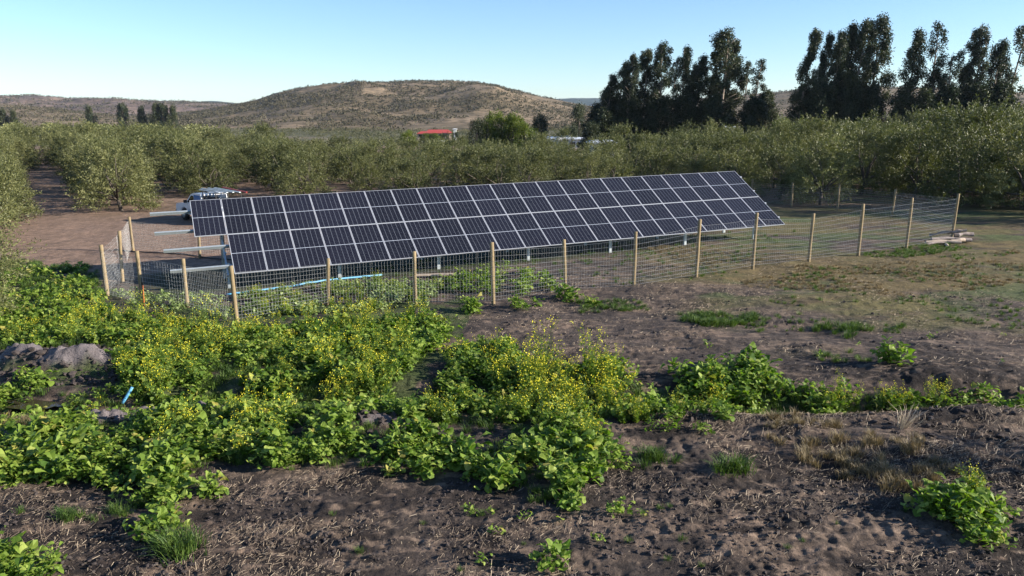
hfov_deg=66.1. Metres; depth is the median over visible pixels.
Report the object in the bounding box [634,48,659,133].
eucalyptus tree
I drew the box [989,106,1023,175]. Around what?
olive tree
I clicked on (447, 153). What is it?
olive tree
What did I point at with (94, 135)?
olive tree
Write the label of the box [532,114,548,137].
conical tree
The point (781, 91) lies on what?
scrub
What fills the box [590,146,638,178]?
olive tree
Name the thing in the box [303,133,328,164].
olive tree
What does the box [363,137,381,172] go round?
olive tree
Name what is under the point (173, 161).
olive tree
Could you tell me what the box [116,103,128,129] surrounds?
distant tree
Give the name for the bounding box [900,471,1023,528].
leafy weed
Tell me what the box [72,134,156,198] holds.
olive tree
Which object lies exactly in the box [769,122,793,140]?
olive tree
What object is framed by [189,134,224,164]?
olive tree
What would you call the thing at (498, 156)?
olive tree
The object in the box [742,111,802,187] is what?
olive tree
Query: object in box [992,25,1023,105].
eucalyptus tree
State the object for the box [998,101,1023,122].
olive tree
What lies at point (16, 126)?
olive tree
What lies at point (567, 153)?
olive tree
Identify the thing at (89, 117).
distant tree
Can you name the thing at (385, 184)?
olive tree
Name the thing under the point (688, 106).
eucalyptus tree
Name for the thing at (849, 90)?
eucalyptus tree
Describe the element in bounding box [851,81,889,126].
eucalyptus tree
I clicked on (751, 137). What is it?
olive tree
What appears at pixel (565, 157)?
olive tree
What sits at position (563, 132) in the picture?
olive tree
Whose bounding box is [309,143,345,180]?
olive tree
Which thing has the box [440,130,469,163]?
olive tree
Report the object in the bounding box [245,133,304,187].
olive tree
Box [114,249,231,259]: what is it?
black hose
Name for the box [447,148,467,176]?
olive tree
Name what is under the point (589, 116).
eucalyptus tree
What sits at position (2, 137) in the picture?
olive tree
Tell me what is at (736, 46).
eucalyptus tree
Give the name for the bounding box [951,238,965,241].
log
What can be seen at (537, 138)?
olive tree
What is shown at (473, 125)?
willow tree
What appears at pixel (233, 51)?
sky
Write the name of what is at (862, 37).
eucalyptus tree
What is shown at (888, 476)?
dry grass
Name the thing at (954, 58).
eucalyptus tree
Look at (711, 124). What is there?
olive tree
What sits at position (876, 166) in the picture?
olive tree
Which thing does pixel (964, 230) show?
log
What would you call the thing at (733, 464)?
grass tuft
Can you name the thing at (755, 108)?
eucalyptus tree
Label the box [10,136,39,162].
olive tree
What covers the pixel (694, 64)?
eucalyptus tree
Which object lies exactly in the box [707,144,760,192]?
olive tree
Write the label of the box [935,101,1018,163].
olive tree
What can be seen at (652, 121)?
eucalyptus tree
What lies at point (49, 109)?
scrub
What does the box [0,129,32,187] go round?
olive tree
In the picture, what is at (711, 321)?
grass tuft
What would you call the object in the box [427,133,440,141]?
bushy tree
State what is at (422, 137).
bushy tree
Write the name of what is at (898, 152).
olive tree
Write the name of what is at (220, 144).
olive tree
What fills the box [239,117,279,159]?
olive tree
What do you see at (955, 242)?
log
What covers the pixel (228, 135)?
olive tree
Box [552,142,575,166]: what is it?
olive tree
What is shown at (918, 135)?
olive tree
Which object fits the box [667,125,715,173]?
olive tree
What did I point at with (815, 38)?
eucalyptus tree
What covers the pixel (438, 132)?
farmhouse
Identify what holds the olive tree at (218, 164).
on the ground at (62, 229)
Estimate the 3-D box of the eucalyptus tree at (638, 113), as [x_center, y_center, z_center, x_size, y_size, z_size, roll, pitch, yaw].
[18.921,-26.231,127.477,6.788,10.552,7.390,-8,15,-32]
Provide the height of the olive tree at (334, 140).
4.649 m
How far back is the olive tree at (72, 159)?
69.58 m
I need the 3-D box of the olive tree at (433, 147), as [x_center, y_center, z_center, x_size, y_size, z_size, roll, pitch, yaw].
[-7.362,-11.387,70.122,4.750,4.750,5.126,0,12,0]
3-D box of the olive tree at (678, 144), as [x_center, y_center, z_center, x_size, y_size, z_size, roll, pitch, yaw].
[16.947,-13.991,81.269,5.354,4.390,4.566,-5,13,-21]
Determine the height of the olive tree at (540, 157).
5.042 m
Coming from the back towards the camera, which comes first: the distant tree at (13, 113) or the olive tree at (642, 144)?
the distant tree at (13, 113)
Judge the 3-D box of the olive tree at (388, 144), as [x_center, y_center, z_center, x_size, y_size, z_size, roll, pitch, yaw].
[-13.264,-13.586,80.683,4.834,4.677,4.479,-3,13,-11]
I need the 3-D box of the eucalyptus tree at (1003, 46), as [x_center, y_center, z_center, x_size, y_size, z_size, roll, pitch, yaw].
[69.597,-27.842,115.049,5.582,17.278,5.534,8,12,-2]
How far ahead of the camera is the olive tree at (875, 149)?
56.28 m
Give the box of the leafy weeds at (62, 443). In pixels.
[0,259,1023,575]
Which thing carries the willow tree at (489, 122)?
on the ground at (62, 229)
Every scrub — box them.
[0,94,234,114]
[0,101,137,124]
[134,79,592,131]
[643,86,1023,117]
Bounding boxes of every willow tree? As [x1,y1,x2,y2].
[400,129,416,148]
[464,115,485,150]
[474,111,500,142]
[485,108,511,151]
[500,111,524,145]
[510,121,537,150]
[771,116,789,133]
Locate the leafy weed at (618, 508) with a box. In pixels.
[606,495,635,517]
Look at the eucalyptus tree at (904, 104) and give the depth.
113.38 m
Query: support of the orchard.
on the ground at (62, 229)
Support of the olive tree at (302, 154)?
on the ground at (62, 229)
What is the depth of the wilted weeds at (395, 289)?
26.69 m
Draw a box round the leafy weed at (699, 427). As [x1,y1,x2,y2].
[692,420,714,434]
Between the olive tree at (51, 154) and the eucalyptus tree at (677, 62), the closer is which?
the olive tree at (51, 154)
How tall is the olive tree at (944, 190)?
7.340 m
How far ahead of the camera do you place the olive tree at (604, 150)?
70.82 m
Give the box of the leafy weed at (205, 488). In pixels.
[188,469,228,500]
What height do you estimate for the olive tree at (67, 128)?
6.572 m
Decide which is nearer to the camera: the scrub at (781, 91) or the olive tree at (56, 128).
the olive tree at (56, 128)
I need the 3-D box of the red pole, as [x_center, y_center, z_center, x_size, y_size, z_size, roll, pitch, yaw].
[-16.607,-5.879,47.105,2.803,0.180,0.060,11,17,41]
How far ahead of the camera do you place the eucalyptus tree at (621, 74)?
128.01 m
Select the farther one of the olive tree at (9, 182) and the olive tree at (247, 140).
the olive tree at (247, 140)
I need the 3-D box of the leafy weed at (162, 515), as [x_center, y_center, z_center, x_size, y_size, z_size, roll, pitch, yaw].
[-5.401,3.549,11.905,1.018,0.409,1.024,0,12,0]
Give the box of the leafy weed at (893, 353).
[870,335,916,365]
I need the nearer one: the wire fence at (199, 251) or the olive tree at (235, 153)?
the wire fence at (199, 251)
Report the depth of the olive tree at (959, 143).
62.45 m
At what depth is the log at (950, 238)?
36.42 m
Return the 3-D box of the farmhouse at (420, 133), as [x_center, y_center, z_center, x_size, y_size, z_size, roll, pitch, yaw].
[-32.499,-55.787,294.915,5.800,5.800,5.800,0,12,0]
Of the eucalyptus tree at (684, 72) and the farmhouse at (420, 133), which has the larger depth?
the farmhouse at (420, 133)
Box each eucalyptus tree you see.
[578,101,602,148]
[585,107,623,145]
[589,88,617,140]
[595,72,621,131]
[613,59,630,122]
[614,52,642,139]
[614,95,649,150]
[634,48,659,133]
[640,39,680,146]
[640,90,673,149]
[665,56,680,116]
[666,92,700,141]
[670,44,697,131]
[686,53,710,131]
[690,95,732,140]
[691,61,698,92]
[695,26,746,128]
[702,76,720,99]
[719,38,742,122]
[731,95,770,139]
[732,62,752,131]
[742,59,771,110]
[759,88,783,129]
[783,27,823,122]
[789,84,809,122]
[794,74,838,130]
[811,30,834,87]
[823,28,850,121]
[827,19,859,113]
[831,68,865,126]
[834,17,880,123]
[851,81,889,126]
[857,11,899,116]
[886,91,918,128]
[887,27,928,121]
[899,85,944,125]
[918,20,949,95]
[923,68,948,101]
[934,83,966,110]
[936,49,965,95]
[952,81,1000,113]
[956,65,974,93]
[957,23,993,107]
[985,37,1012,105]
[990,79,1023,113]
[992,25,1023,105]
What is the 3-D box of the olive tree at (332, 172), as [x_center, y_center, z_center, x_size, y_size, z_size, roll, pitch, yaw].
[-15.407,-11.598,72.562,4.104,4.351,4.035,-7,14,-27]
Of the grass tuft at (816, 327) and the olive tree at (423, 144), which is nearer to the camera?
the grass tuft at (816, 327)
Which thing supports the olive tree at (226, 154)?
on the ground at (62, 229)
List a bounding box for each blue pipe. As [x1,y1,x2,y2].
[121,387,133,403]
[226,274,379,294]
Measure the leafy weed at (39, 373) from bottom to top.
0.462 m
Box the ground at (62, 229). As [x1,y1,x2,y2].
[0,127,1023,575]
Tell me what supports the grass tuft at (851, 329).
on the ground at (62, 229)
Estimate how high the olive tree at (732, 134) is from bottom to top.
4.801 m
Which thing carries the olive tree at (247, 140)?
on the ground at (62, 229)
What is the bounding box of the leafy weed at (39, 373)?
[10,364,59,388]
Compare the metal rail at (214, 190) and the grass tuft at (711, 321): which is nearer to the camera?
the grass tuft at (711, 321)
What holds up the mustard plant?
on the ground at (62, 229)
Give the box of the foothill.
[0,104,138,127]
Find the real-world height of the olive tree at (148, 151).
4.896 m
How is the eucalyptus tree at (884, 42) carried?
on the ground at (62, 229)
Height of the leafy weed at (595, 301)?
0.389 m
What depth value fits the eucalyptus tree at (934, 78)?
114.27 m
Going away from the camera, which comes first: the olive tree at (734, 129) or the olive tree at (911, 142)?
the olive tree at (911, 142)
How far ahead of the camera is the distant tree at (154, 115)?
408.27 m
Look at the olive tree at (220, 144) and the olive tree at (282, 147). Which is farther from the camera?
the olive tree at (220, 144)
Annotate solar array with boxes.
[150,171,783,287]
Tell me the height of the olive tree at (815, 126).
6.542 m
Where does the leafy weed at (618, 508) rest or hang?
on the ground at (62, 229)
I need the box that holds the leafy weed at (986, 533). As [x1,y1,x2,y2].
[949,511,1017,551]
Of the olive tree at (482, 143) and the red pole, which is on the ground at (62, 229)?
the olive tree at (482, 143)
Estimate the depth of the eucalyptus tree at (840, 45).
117.20 m
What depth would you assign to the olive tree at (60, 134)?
101.22 m
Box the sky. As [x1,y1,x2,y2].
[0,0,1023,102]
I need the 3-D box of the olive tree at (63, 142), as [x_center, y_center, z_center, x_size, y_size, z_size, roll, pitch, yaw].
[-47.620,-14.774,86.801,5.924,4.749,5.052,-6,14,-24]
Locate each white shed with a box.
[568,137,582,147]
[586,140,611,149]
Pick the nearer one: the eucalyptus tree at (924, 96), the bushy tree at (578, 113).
the eucalyptus tree at (924, 96)
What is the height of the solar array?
3.740 m
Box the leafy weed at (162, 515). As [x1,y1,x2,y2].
[122,501,191,544]
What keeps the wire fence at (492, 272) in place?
on the ground at (62, 229)
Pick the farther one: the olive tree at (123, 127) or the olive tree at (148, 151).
the olive tree at (123, 127)
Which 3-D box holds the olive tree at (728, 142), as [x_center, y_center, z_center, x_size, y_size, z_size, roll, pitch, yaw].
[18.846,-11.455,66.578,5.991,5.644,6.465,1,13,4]
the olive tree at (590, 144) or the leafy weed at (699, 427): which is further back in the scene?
the olive tree at (590, 144)
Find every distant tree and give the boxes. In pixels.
[0,107,9,126]
[9,109,19,122]
[83,104,98,123]
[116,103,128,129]
[137,106,147,125]
[146,101,167,125]
[157,102,168,131]
[166,103,178,128]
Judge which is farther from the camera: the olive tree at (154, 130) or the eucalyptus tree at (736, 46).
the eucalyptus tree at (736, 46)
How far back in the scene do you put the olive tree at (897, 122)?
67.84 m
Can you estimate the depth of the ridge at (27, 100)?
1574.72 m
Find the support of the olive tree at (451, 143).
on the ground at (62, 229)
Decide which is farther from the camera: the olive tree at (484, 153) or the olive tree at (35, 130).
the olive tree at (35, 130)
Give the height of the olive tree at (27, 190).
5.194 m
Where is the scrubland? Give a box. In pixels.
[33,125,655,155]
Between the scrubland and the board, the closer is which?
the board
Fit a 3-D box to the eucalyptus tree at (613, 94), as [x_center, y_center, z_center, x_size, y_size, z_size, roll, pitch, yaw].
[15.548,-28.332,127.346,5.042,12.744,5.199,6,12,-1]
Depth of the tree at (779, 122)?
112.48 m
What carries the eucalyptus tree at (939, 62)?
on the ground at (62, 229)
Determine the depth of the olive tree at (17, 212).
43.42 m
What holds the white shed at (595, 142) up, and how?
on the ground at (62, 229)
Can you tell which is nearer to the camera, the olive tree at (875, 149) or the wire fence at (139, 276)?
the wire fence at (139, 276)
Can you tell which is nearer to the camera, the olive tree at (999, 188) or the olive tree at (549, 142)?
the olive tree at (999, 188)
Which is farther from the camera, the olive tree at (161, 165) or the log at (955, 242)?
the olive tree at (161, 165)
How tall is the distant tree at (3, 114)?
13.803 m
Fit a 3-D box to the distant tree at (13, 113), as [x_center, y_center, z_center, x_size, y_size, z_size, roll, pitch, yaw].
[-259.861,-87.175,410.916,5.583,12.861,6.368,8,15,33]
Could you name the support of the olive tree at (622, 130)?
on the ground at (62, 229)
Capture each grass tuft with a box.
[46,504,82,523]
[99,493,144,519]
[137,517,212,566]
[631,442,687,469]
[678,310,740,327]
[702,452,759,477]
[720,313,771,325]
[796,322,824,331]
[818,318,874,338]
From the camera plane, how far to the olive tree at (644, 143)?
66.59 m
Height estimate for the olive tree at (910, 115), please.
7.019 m
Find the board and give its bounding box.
[417,273,460,275]
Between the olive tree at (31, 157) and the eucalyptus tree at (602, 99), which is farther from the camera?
the eucalyptus tree at (602, 99)
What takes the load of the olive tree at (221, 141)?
on the ground at (62, 229)
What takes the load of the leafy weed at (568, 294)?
on the ground at (62, 229)
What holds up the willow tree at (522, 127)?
on the ground at (62, 229)
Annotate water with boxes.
[6,399,76,409]
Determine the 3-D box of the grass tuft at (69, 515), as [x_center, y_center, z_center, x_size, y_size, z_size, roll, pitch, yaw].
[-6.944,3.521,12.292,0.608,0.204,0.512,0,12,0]
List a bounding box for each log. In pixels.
[920,241,948,244]
[925,240,961,243]
[929,230,960,235]
[930,237,971,241]
[947,229,966,233]
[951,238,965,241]
[953,232,973,236]
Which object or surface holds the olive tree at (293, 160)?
on the ground at (62, 229)
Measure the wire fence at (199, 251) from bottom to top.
2.116 m
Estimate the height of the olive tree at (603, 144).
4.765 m
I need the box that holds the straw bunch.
[891,404,932,429]
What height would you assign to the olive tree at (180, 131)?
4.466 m
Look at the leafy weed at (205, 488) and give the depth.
13.11 m
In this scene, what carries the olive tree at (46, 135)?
on the ground at (62, 229)
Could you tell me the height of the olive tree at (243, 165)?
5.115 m
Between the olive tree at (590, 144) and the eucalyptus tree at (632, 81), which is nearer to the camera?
the olive tree at (590, 144)
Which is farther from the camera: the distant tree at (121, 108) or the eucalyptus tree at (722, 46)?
the distant tree at (121, 108)
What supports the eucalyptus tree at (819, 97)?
on the ground at (62, 229)
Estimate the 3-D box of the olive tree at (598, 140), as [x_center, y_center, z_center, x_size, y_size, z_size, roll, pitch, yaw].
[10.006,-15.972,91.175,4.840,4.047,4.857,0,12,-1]
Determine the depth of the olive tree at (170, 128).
114.36 m
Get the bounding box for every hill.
[136,81,590,130]
[642,87,1023,121]
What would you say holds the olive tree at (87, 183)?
on the ground at (62, 229)
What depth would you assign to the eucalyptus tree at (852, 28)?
118.97 m
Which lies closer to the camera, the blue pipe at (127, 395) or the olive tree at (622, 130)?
the blue pipe at (127, 395)
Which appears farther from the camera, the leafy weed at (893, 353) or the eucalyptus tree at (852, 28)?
the eucalyptus tree at (852, 28)
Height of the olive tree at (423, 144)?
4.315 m
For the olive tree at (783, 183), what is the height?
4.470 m
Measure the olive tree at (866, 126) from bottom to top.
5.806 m
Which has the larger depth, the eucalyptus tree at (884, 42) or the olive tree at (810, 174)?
the eucalyptus tree at (884, 42)
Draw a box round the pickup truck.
[176,190,241,219]
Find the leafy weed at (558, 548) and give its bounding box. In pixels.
[529,538,573,571]
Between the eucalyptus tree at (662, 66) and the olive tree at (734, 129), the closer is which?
the olive tree at (734, 129)
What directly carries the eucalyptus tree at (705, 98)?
on the ground at (62, 229)
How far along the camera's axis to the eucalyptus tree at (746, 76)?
126.49 m
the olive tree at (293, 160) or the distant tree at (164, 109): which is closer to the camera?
the olive tree at (293, 160)
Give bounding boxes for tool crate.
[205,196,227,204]
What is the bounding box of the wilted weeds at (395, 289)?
[111,276,442,319]
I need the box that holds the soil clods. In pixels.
[0,290,1023,575]
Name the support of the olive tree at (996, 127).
on the ground at (62, 229)
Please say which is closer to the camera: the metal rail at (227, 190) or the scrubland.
the metal rail at (227, 190)
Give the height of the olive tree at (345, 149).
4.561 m
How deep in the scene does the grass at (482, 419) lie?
19.51 m
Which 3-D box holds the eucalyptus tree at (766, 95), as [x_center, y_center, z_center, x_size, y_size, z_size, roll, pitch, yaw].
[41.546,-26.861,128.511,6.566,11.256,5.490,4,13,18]
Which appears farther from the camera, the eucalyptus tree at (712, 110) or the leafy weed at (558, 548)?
the eucalyptus tree at (712, 110)
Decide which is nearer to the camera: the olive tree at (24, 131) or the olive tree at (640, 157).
the olive tree at (640, 157)
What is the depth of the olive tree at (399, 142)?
91.88 m
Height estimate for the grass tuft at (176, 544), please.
0.347 m
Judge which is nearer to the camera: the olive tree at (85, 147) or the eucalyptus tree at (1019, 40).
the olive tree at (85, 147)
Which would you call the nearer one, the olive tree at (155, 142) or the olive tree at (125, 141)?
the olive tree at (125, 141)
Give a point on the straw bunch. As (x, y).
(903, 424)
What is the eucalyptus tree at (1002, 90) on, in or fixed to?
on the ground at (62, 229)
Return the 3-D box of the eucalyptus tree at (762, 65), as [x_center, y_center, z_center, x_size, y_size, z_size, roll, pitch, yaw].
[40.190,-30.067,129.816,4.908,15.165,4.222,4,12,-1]
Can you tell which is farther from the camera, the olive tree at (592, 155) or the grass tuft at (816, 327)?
the olive tree at (592, 155)
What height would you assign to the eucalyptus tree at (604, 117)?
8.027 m
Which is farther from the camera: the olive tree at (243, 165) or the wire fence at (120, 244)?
the olive tree at (243, 165)
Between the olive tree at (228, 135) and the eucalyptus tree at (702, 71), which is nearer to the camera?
the olive tree at (228, 135)
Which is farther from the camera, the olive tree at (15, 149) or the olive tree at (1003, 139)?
the olive tree at (15, 149)
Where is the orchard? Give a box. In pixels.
[0,122,272,144]
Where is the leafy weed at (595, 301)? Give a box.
[579,294,602,306]
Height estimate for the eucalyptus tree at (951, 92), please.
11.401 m
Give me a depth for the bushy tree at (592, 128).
119.02 m
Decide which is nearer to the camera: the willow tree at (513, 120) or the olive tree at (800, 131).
the olive tree at (800, 131)
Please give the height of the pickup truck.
1.926 m
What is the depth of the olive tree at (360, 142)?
86.94 m
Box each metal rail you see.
[201,188,227,192]
[207,188,233,192]
[214,187,240,192]
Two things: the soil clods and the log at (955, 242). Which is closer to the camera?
the soil clods
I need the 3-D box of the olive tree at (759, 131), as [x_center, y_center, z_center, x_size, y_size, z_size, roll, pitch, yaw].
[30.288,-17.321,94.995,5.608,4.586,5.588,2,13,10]
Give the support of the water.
on the ground at (62, 229)
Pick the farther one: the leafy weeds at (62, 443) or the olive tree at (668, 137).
the olive tree at (668, 137)
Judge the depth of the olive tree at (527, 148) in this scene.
68.16 m
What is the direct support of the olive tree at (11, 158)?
on the ground at (62, 229)
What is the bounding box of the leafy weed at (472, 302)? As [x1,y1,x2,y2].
[456,292,483,314]
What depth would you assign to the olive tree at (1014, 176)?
51.38 m
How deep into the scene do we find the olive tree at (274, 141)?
91.47 m
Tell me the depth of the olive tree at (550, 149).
77.96 m
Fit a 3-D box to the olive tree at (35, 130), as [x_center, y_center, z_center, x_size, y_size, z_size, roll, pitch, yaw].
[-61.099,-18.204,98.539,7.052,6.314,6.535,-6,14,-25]
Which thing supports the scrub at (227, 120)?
on the hill at (451, 123)
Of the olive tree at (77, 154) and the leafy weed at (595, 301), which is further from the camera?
the olive tree at (77, 154)
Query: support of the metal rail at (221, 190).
on the pickup truck
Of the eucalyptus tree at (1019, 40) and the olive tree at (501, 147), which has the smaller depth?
the olive tree at (501, 147)
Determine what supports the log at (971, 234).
on the ground at (62, 229)
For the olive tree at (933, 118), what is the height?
7.168 m
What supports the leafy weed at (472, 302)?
on the ground at (62, 229)
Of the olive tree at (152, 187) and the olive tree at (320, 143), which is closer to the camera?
the olive tree at (152, 187)
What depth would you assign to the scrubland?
367.65 m
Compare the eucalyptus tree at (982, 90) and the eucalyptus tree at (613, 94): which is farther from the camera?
the eucalyptus tree at (613, 94)
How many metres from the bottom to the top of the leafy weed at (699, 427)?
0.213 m
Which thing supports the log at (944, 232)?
on the ground at (62, 229)
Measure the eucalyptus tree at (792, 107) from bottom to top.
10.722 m
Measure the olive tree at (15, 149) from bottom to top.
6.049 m
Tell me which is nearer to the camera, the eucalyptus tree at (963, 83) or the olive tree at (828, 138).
the olive tree at (828, 138)
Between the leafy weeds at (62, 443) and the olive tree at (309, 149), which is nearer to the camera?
the leafy weeds at (62, 443)
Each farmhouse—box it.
[417,131,425,139]
[424,130,451,139]
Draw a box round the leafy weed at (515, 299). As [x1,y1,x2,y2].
[508,293,543,309]
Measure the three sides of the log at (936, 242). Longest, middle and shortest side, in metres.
1.707 x 0.188 x 0.152 m
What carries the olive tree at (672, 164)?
on the ground at (62, 229)
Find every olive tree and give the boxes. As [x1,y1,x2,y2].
[0,121,25,162]
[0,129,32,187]
[0,131,30,173]
[0,135,28,177]
[0,145,30,181]
[0,146,25,170]
[0,151,36,212]
[0,154,44,215]
[0,158,30,232]
[0,161,40,224]
[0,168,18,231]
[0,191,46,318]
[2,117,53,165]
[4,119,40,158]
[4,124,32,148]
[7,127,42,169]
[10,122,40,156]
[10,133,41,166]
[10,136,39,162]
[36,130,62,158]
[39,129,80,166]
[44,120,69,148]
[48,116,107,176]
[49,132,91,169]
[50,128,75,155]
[55,131,128,186]
[57,117,103,154]
[60,136,105,190]
[61,125,132,196]
[61,129,163,211]
[63,136,123,179]
[69,133,106,174]
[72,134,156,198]
[80,137,163,204]
[109,117,155,139]
[123,122,160,154]
[124,126,163,172]
[133,132,169,173]
[136,127,198,181]
[140,130,186,171]
[150,120,183,137]
[151,142,178,179]
[155,129,228,189]
[156,133,203,185]
[158,133,237,192]
[170,130,201,140]
[174,146,243,196]
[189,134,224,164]
[202,124,233,143]
[203,138,232,173]
[212,144,240,172]
[214,136,226,152]
[222,132,243,152]
[222,139,262,181]
[226,133,247,157]
[226,135,275,184]
[226,149,251,177]
[234,136,250,150]
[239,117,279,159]
[240,137,257,163]
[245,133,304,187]
[254,134,310,189]
[263,131,286,141]
[265,133,294,165]
[267,134,318,193]
[267,135,298,160]
[271,147,336,196]
[292,142,309,173]
[300,145,332,177]
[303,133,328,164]
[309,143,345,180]
[325,131,351,168]
[325,142,367,183]
[327,140,376,187]
[347,140,389,190]
[349,137,376,169]
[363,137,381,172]
[366,135,401,175]
[375,142,406,178]
[376,152,415,189]
[384,150,436,189]
[385,136,409,160]
[395,147,433,176]
[401,136,424,168]
[405,134,454,184]
[418,137,448,170]
[421,136,461,174]
[430,140,484,186]
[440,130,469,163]
[446,136,500,185]
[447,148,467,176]
[465,140,518,184]
[466,142,500,175]
[476,132,501,165]
[478,139,521,181]
[491,139,561,182]
[502,140,545,182]
[508,131,556,172]
[537,132,563,167]
[543,138,567,172]
[543,148,583,180]
[549,139,588,178]
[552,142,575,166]
[554,125,583,160]
[562,149,609,179]
[579,133,614,158]
[580,143,619,177]
[582,137,607,169]
[589,129,633,172]
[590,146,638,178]
[605,118,641,165]
[613,125,660,176]
[624,138,664,175]
[628,127,662,166]
[631,140,682,175]
[644,132,689,175]
[659,132,697,169]
[662,118,702,157]
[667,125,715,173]
[670,139,718,173]
[681,125,729,171]
[700,120,769,180]
[702,117,732,140]
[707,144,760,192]
[718,125,745,161]
[719,124,762,174]
[721,123,748,151]
[735,128,771,161]
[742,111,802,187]
[744,121,773,134]
[751,125,775,142]
[754,133,789,177]
[754,139,816,199]
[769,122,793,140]
[772,107,851,192]
[776,110,829,176]
[778,115,814,171]
[779,120,867,205]
[806,122,857,171]
[812,116,882,181]
[813,108,913,195]
[846,106,912,179]
[848,122,920,187]
[863,108,960,199]
[873,118,929,180]
[879,112,914,128]
[899,104,930,130]
[900,120,939,146]
[901,103,956,175]
[904,97,988,190]
[907,91,1016,206]
[913,93,1023,194]
[931,125,989,170]
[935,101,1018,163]
[965,119,1023,209]
[967,114,1023,186]
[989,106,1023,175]
[996,136,1023,199]
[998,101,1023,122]
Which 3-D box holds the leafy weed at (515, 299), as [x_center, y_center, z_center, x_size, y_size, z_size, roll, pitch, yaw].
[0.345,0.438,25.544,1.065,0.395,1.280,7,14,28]
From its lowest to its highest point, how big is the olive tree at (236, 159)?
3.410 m
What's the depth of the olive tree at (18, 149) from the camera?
82.07 m
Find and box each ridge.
[0,95,227,115]
[199,98,600,105]
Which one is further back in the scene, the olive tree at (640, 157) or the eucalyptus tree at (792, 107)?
the eucalyptus tree at (792, 107)
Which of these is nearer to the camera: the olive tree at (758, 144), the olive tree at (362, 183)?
the olive tree at (362, 183)
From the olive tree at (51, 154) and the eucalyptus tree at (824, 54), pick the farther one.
the eucalyptus tree at (824, 54)
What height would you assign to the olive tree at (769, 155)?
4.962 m
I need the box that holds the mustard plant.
[952,462,991,488]
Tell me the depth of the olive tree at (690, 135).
88.33 m
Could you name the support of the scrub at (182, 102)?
on the ridge at (27, 100)
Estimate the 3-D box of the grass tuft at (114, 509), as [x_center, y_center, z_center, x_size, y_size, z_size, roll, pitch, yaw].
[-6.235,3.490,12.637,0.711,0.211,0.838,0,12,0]
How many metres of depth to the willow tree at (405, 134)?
147.12 m
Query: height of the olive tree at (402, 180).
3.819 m
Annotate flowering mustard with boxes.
[0,268,950,459]
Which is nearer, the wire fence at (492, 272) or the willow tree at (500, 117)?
the wire fence at (492, 272)
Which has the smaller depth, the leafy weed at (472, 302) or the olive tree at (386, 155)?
the leafy weed at (472, 302)
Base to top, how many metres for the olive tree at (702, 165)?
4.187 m
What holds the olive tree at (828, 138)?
on the ground at (62, 229)
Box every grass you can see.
[0,229,1023,570]
[0,242,1023,493]
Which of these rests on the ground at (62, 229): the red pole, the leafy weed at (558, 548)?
the leafy weed at (558, 548)
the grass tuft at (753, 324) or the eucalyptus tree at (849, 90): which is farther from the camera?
the eucalyptus tree at (849, 90)
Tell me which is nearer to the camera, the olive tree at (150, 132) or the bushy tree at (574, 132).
the olive tree at (150, 132)
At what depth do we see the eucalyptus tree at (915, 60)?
113.57 m
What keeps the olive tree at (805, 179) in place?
on the ground at (62, 229)
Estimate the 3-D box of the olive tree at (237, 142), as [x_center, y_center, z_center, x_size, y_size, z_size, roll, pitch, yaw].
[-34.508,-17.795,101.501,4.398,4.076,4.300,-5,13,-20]
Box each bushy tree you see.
[419,132,428,140]
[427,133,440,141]
[566,126,579,136]
[569,100,585,136]
[577,121,601,149]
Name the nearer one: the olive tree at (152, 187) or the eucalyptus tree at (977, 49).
the olive tree at (152, 187)
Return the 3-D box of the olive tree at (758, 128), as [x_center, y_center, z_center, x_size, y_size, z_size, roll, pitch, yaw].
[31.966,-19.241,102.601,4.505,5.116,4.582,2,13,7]
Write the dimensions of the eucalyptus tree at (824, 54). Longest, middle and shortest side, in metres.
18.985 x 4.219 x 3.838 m
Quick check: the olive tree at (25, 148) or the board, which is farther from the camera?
the olive tree at (25, 148)
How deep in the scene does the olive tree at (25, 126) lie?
114.54 m
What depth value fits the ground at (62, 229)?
17.58 m
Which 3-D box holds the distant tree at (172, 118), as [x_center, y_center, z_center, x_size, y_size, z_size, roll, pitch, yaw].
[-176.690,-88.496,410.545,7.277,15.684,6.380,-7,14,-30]
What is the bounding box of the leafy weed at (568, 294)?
[550,282,582,302]
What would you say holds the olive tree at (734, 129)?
on the ground at (62, 229)
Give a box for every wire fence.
[99,245,233,318]
[104,217,134,287]
[132,221,230,258]
[229,194,959,321]
[751,179,953,235]
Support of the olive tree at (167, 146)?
on the ground at (62, 229)
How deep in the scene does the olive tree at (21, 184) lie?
46.86 m
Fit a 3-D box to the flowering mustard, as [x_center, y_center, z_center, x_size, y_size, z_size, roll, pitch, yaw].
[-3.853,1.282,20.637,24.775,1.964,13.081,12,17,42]
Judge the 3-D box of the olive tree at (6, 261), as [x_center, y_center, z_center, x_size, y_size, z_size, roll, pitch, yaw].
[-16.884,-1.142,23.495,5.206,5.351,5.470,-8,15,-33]
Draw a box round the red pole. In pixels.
[222,187,246,192]
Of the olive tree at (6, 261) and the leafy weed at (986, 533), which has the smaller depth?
the leafy weed at (986, 533)
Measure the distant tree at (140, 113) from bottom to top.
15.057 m
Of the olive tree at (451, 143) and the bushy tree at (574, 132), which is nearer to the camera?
the olive tree at (451, 143)
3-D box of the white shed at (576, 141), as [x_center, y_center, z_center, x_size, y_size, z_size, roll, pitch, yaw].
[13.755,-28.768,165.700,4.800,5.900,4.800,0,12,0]

